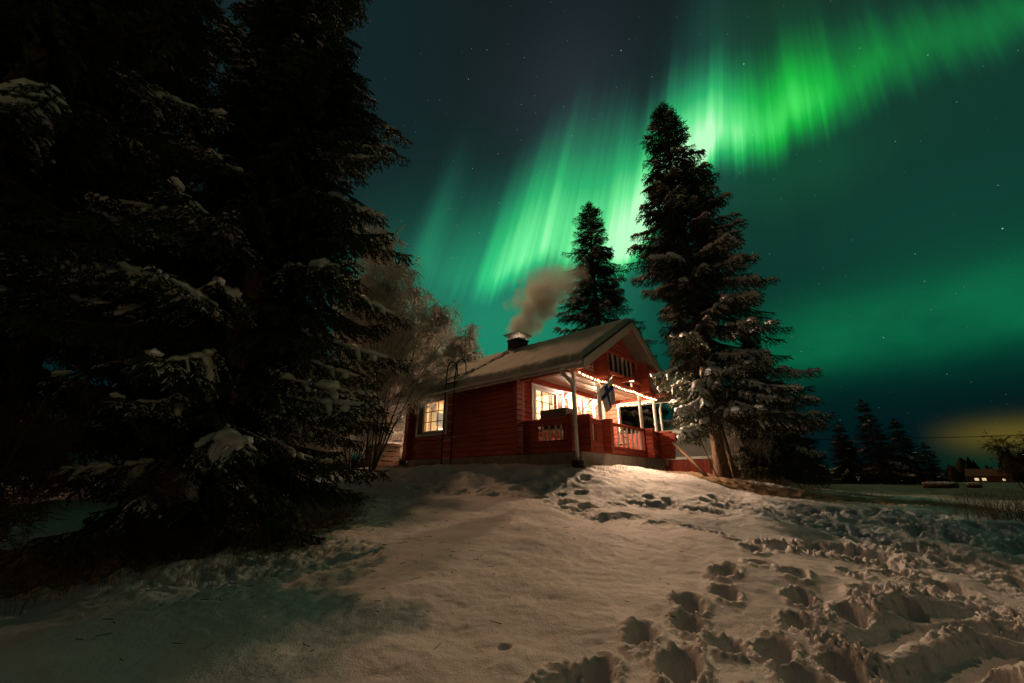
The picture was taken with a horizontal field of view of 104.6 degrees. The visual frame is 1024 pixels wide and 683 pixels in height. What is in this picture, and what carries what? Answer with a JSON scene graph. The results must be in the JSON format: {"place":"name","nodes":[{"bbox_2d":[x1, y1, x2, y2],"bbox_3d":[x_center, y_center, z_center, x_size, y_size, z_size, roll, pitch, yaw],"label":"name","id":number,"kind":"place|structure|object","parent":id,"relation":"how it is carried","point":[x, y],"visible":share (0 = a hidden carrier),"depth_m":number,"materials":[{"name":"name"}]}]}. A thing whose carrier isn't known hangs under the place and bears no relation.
{"place":"outdoors","nodes":[
{"label":"outdoors","id":0,"kind":"place"},
{"bbox_2d":[75,471,930,672],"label":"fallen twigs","id":1,"kind":"object","parent":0,"point":[448,555],"visible":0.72,"depth_m":3.93,"materials":[{"name":"brown wood"}]},
{"bbox_2d":[0,463,1023,682],"bbox_3d":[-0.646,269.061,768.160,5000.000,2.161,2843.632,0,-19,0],"label":"snow ground","id":2,"kind":"structure","parent":0,"point":[758,600],"depth_m":3.38,"materials":[{"name":"white snow"}]},
{"bbox_2d":[0,359,125,560],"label":"spruce tree","id":3,"kind":"object","parent":2,"relation":"on","point":[27,448],"visible":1,"depth_m":3.54,"materials":[{"name":"green plant"}]},
{"bbox_2d":[0,67,131,497],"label":"spruce tree","id":4,"kind":"object","parent":2,"relation":"on","point":[56,360],"visible":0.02,"depth_m":8.62,"materials":[{"name":"green plant"}]},
{"bbox_2d":[0,0,228,505],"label":"spruce tree","id":5,"kind":"object","parent":2,"relation":"on","point":[24,371],"visible":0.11,"depth_m":6.77,"materials":[{"name":"green plant"}]},
{"bbox_2d":[0,0,243,363],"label":"spruce tree","id":6,"kind":"object","parent":2,"relation":"on","point":[52,119],"visible":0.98,"depth_m":4.45,"materials":[{"name":"green plant"}]},
{"bbox_2d":[17,109,316,495],"bbox_3d":[-7.625,-2.948,11.156,5.014,14.168,5.014,0,-19,0],"label":"spruce tree","id":7,"kind":"object","parent":2,"relation":"on","point":[124,443],"visible":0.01,"depth_m":8.30,"materials":[{"name":"green plant"}]},
{"bbox_2d":[0,530,344,617],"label":"dry grass","id":8,"kind":"structure","parent":2,"relation":"on","point":[120,567],"depth_m":3.57,"materials":[{"name":"brown plant"}]},
{"bbox_2d":[89,451,268,568],"bbox_3d":[-3.470,1.795,4.153,1.515,1.218,1.187,14,-24,-35],"label":"bush","id":9,"kind":"object","parent":2,"relation":"on","point":[149,485],"visible":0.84,"depth_m":3.98,"materials":[{"name":"green plant"}]},
{"bbox_2d":[30,488,378,590],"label":"grass","id":10,"kind":"structure","parent":2,"relation":"on","point":[309,521],"depth_m":4.37,"materials":[{"name":"plant"}]},
{"bbox_2d":[0,0,413,566],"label":"spruce tree","id":11,"kind":"object","parent":2,"relation":"on","point":[298,94],"visible":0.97,"depth_m":5.51,"materials":[{"name":"green plant"}]},
{"bbox_2d":[272,371,359,469],"bbox_3d":[-7.989,3.296,16.605,3.708,4.555,4.108,-13,-23,32],"label":"bare shrub","id":12,"kind":"object","parent":2,"relation":"on","point":[309,379],"depth_m":16.11,"materials":[{"name":"brown plant"}]},
{"bbox_2d":[297,384,372,465],"bbox_3d":[-6.699,3.473,15.701,4.435,3.717,3.088,-16,-25,38],"label":"bare shrub","id":13,"kind":"object","parent":2,"relation":"on","point":[310,446],"visible":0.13,"depth_m":15.23,"materials":[{"name":"brown plant"}]},
{"bbox_2d":[311,352,413,469],"bbox_3d":[-5.404,2.431,14.235,4.060,4.410,2.733,0,-19,0],"label":"bare shrub","id":14,"kind":"object","parent":2,"relation":"on","point":[371,436],"visible":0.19,"depth_m":14.11,"materials":[{"name":"brown plant"}]},
{"bbox_2d":[328,287,414,461],"bbox_3d":[-8.254,1.856,23.204,5.935,11.779,5.667,-10,-21,26],"label":"birch tree","id":15,"kind":"object","parent":2,"relation":"on","point":[358,345],"depth_m":22.79,"materials":[{"name":"brown plant"}]},
{"bbox_2d":[332,256,423,466],"bbox_3d":[-6.024,1.057,17.684,4.280,9.324,5.358,-8,-21,21],"label":"birch tree","id":16,"kind":"object","parent":2,"relation":"on","point":[384,288],"visible":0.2,"depth_m":17.44,"materials":[{"name":"brown plant"}]},
{"bbox_2d":[351,394,406,461],"bbox_3d":[-5.839,4.409,19.144,4.015,4.020,2.747,12,-22,-30],"label":"bare shrub","id":17,"kind":"object","parent":2,"relation":"on","point":[398,435],"visible":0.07,"depth_m":18.90,"materials":[{"name":"brown plant"}]},
{"bbox_2d":[363,442,401,467],"bbox_3d":[-5.361,4.747,16.345,1.120,1.120,1.120,-16,-25,39],"label":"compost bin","id":18,"kind":"object","parent":2,"relation":"on","point":[389,457],"visible":0.47,"depth_m":16.12,"materials":[{"name":"brown wood"}]},
{"bbox_2d":[327,218,451,426],"bbox_3d":[-7.084,-0.732,22.844,7.304,16.395,7.104,0,-19,0],"label":"birch tree","id":19,"kind":"object","parent":2,"relation":"on","point":[403,269],"visible":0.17,"depth_m":23.26,"materials":[{"name":"brown plant"}]},
{"bbox_2d":[377,460,411,467],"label":"dry grass","id":20,"kind":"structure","parent":2,"relation":"on","point":[400,465],"depth_m":14.01,"materials":[{"name":"brown plant"}]},
{"bbox_2d":[339,289,463,471],"bbox_3d":[-4.070,1.426,14.218,4.206,6.476,3.617,16,-25,-38],"label":"rowan shrub","id":21,"kind":"object","parent":2,"relation":"on","point":[397,342],"visible":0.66,"depth_m":14.05,"materials":[{"name":"brown plant"}]},
{"bbox_2d":[381,279,465,421],"bbox_3d":[-5.265,1.986,21.968,5.830,10.655,5.234,9,-21,-23],"label":"birch tree","id":22,"kind":"object","parent":2,"relation":"on","point":[436,333],"visible":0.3,"depth_m":22.90,"materials":[{"name":"brown plant"}]},
{"bbox_2d":[436,323,486,370],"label":"birch tree","id":23,"kind":"object","parent":2,"relation":"on","point":[471,355],"visible":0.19,"depth_m":24.15,"materials":[{"name":"brown plant"}]},
{"bbox_2d":[17,403,1023,481],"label":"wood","id":24,"kind":"object","parent":2,"relation":"on","point":[956,471],"visible":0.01,"depth_m":143.59,"materials":[{"name":"plant"}]},
{"bbox_2d":[389,318,676,470],"bbox_3d":[0.594,2.418,15.210,9.086,5.880,6.653,-16,-25,39],"label":"log cabin","id":25,"kind":"object","parent":2,"relation":"on","point":[516,387],"visible":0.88,"depth_m":12.81,"materials":[{"name":"wood"}]},
{"bbox_2d":[415,395,448,437],"bbox_3d":[-2.902,2.792,14.707,1.920,1.425,0.280,-16,-25,39],"label":"window","id":26,"kind":"structure","parent":25,"relation":"in","point":[432,421],"depth_m":14.80,"materials":[{"name":"white paint"}]},
{"bbox_2d":[441,359,467,463],"bbox_3d":[-1.871,2.346,13.326,0.612,3.560,0.622,-16,-25,39],"label":"roof ladder","id":27,"kind":"object","parent":25,"relation":"attached to","point":[453,395],"visible":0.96,"depth_m":13.19,"materials":[{"name":"black metal"}]},
{"bbox_2d":[460,330,469,359],"bbox_3d":[-2.262,0.502,19.024,0.720,2.200,0.052,-16,-25,39],"label":"aerial","id":28,"kind":"object","parent":25,"relation":"on","point":[464,344],"visible":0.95,"depth_m":19.15,"materials":[{"name":"grey metal"}]},
{"bbox_2d":[531,383,563,432],"bbox_3d":[1.127,2.203,13.084,0.280,1.485,1.860,-16,-25,39],"label":"window","id":29,"kind":"structure","parent":25,"relation":"in","point":[557,403],"depth_m":13.09,"materials":[{"name":"white paint"}]},
{"bbox_2d":[568,393,585,414],"bbox_3d":[2.348,2.971,14.131,0.100,2.270,1.140,-16,-25,39],"label":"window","id":30,"kind":"structure","parent":25,"relation":"in","point":[581,403],"depth_m":14.54,"materials":[{"name":"beige paint"}]},
{"bbox_2d":[579,375,614,414],"bbox_3d":[2.278,1.424,10.714,1.120,1.156,0.134,5,-20,-14],"label":"flag","id":31,"kind":"object","parent":25,"relation":"attached to","point":[606,391],"visible":1,"depth_m":10.76,"materials":[{"name":"white fabric"}]},
{"bbox_2d":[592,400,605,418],"bbox_3d":[3.387,3.339,15.236,0.100,2.310,1.020,-16,-25,39],"label":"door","id":32,"kind":"structure","parent":25,"relation":"in","point":[593,407],"depth_m":15.48,"materials":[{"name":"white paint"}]},
{"bbox_2d":[579,372,655,405],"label":"string lights","id":33,"kind":"object","parent":25,"relation":"attached to","point":[621,388],"visible":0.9,"depth_m":13.34,"materials":[{"name":"plastic"}]},
{"bbox_2d":[553,201,673,433],"bbox_3d":[4.337,-0.967,19.923,5.681,14.695,6.261,15,-24,-36],"label":"spruce tree","id":34,"kind":"object","parent":2,"relation":"on","point":[596,257],"visible":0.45,"depth_m":20.15,"materials":[{"name":"green plant"}]},
{"bbox_2d":[585,464,667,474],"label":"dry grass","id":35,"kind":"structure","parent":2,"relation":"on","point":[625,467],"depth_m":10.22,"materials":[{"name":"brown plant"}]},
{"bbox_2d":[621,334,670,429],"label":"spruce tree","id":36,"kind":"object","parent":2,"relation":"on","point":[648,406],"visible":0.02,"depth_m":19.07,"materials":[{"name":"green plant"}]},
{"bbox_2d":[628,425,712,473],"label":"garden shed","id":37,"kind":"structure","parent":2,"relation":"on","point":[695,454],"depth_m":15.60,"materials":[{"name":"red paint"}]},
{"bbox_2d":[672,442,708,476],"bbox_3d":[5.242,3.480,11.685,0.091,1.154,1.711,2,-19,-7],"label":"leaning pole","id":38,"kind":"object","parent":2,"relation":"on","point":[689,459],"visible":0.79,"depth_m":11.62,"materials":[{"name":"brown wood"}]},
{"bbox_2d":[717,411,737,478],"bbox_3d":[6.161,2.472,11.597,0.386,3.408,0.146,-7,-20,19],"label":"sapling trunk","id":39,"kind":"object","parent":2,"relation":"on","point":[730,460],"visible":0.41,"depth_m":11.30,"materials":[{"name":"brown wood"}]},
{"bbox_2d":[622,101,838,478],"bbox_3d":[6.146,-2.756,13.221,4.941,14.044,5.652,0,-19,0],"label":"spruce tree","id":40,"kind":"object","parent":2,"relation":"on","point":[701,401],"visible":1,"depth_m":11.85,"materials":[{"name":"green plant"}]},
{"bbox_2d":[704,421,761,477],"bbox_3d":[7.383,3.502,12.680,2.745,2.194,1.857,9,-21,-24],"label":"bare shrub","id":41,"kind":"object","parent":2,"relation":"on","point":[732,439],"visible":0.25,"depth_m":12.04,"materials":[{"name":"brown plant"}]},
{"bbox_2d":[726,420,792,480],"bbox_3d":[7.547,3.099,12.135,1.981,2.541,1.835,12,-22,-30],"label":"bush","id":42,"kind":"object","parent":2,"relation":"on","point":[755,442],"visible":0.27,"depth_m":12.01,"materials":[{"name":"green plant"}]},
{"bbox_2d":[710,337,830,489],"bbox_3d":[7.868,2.257,12.870,3.166,5.092,3.043,-11,-22,30],"label":"spruce tree","id":43,"kind":"object","parent":2,"relation":"on","point":[791,456],"visible":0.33,"depth_m":11.74,"materials":[{"name":"green plant"}]},
{"bbox_2d":[759,439,790,482],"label":"spruce tree","id":44,"kind":"object","parent":2,"relation":"on","point":[776,467],"visible":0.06,"depth_m":46.67,"materials":[{"name":"green plant"}]},
{"bbox_2d":[711,470,893,497],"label":"dry grass","id":45,"kind":"structure","parent":2,"relation":"on","point":[778,483],"depth_m":10.37,"materials":[{"name":"brown plant"}]},
{"bbox_2d":[793,433,829,483],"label":"spruce tree","id":46,"kind":"object","parent":2,"relation":"on","point":[804,446],"visible":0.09,"depth_m":47.61,"materials":[{"name":"green plant"}]},
{"bbox_2d":[798,437,843,483],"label":"spruce tree","id":47,"kind":"object","parent":2,"relation":"on","point":[814,468],"visible":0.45,"depth_m":43.41,"materials":[{"name":"green plant"}]},
{"bbox_2d":[829,433,867,483],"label":"spruce tree","id":48,"kind":"object","parent":2,"relation":"on","point":[847,471],"visible":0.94,"depth_m":44.87,"materials":[{"name":"green plant"}]},
{"bbox_2d":[828,422,872,482],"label":"spruce tree","id":49,"kind":"object","parent":2,"relation":"on","point":[839,428],"visible":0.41,"depth_m":49.32,"materials":[{"name":"green plant"}]},
{"bbox_2d":[852,465,908,478],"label":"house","id":50,"kind":"structure","parent":2,"relation":"on","point":[872,471],"depth_m":110.09,"materials":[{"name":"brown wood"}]},
{"bbox_2d":[850,398,917,484],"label":"spruce tree","id":51,"kind":"object","parent":2,"relation":"on","point":[881,473],"visible":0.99,"depth_m":43.11,"materials":[{"name":"green plant"}]},
{"bbox_2d":[872,432,916,482],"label":"spruce tree","id":52,"kind":"object","parent":2,"relation":"on","point":[884,456],"visible":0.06,"depth_m":48.04,"materials":[{"name":"green plant"}]},
{"bbox_2d":[883,417,945,483],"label":"spruce tree","id":53,"kind":"object","parent":2,"relation":"on","point":[910,458],"visible":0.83,"depth_m":43.56,"materials":[{"name":"green plant"}]},
{"bbox_2d":[810,435,1022,439],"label":"power line","id":54,"kind":"object","parent":2,"relation":"on","point":[931,437],"visible":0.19,"depth_m":53.95,"materials":[{"name":"metal"}]},
{"bbox_2d":[915,442,953,483],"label":"spruce tree","id":55,"kind":"object","parent":2,"relation":"on","point":[931,467],"visible":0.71,"depth_m":44.26,"materials":[{"name":"green plant"}]},
{"bbox_2d":[922,481,958,487],"bbox_3d":[27.474,9.201,25.416,1.744,0.444,0.412,-10,-22,27],"label":"snowy log","id":56,"kind":"object","parent":2,"relation":"on","point":[944,484],"visible":0.98,"depth_m":25.30,"materials":[{"name":"brown wood"}]},
{"bbox_2d":[965,482,982,487],"bbox_3d":[28.981,9.006,24.838,0.840,0.360,0.348,-4,-20,11],"label":"snowy log","id":57,"kind":"object","parent":2,"relation":"on","point":[972,485],"visible":0.95,"depth_m":24.75,"materials":[{"name":"brown wood"}]},
{"bbox_2d":[964,469,1013,482],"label":"house","id":58,"kind":"structure","parent":2,"relation":"on","point":[981,475],"depth_m":111.69,"materials":[{"name":"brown wood"}]},
{"bbox_2d":[977,429,1023,489],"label":"bare shrub","id":59,"kind":"object","parent":2,"relation":"on","point":[1020,458],"visible":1,"depth_m":17.24,"materials":[{"name":"plant"}]},
{"bbox_2d":[4,0,1023,473],"label":"sky","id":60,"kind":"structure","parent":0,"point":[871,152],"materials":[{"name":"green"}]},
{"bbox_2d":[538,428,562,440],"bbox_3d":[1.300,2.824,11.238,1.240,0.635,0.520,-16,-25,39],"label":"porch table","id":61,"kind":"object","parent":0,"point":[551,430],"visible":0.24,"depth_m":11.44,"materials":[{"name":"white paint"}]},
{"bbox_2d":[540,407,572,429],"bbox_3d":[1.308,2.255,11.414,0.940,0.550,0.465,-16,-25,39],"label":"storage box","id":62,"kind":"object","parent":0,"point":[553,413],"visible":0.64,"depth_m":11.25,"materials":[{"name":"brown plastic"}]},
{"bbox_2d":[571,460,584,466],"bbox_3d":[1.610,2.992,9.679,0.330,0.150,0.330,0,-19,0],"label":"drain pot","id":63,"kind":"object","parent":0,"point":[577,463],"visible":0.97,"depth_m":9.55,"materials":[{"name":"plastic"}]},
{"bbox_2d":[614,431,629,447],"bbox_3d":[3.684,3.476,13.442,0.496,0.871,0.480,-16,-25,39],"label":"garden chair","id":64,"kind":"object","parent":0,"point":[625,437],"visible":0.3,"depth_m":13.64,"materials":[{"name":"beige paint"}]},
{"bbox_2d":[698,436,717,476],"bbox_3d":[5.454,3.183,11.063,0.372,1.193,0.035,-7,-21,21],"label":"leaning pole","id":65,"kind":"object","parent":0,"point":[708,457],"visible":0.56,"depth_m":11.03,"materials":[{"name":"brown wood"}]},
{"bbox_2d":[916,481,1023,521],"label":"dry grass","id":66,"kind":"structure","parent":0,"point":[1006,511],"depth_m":7.05,"materials":[{"name":"brown plant"}]}
]}

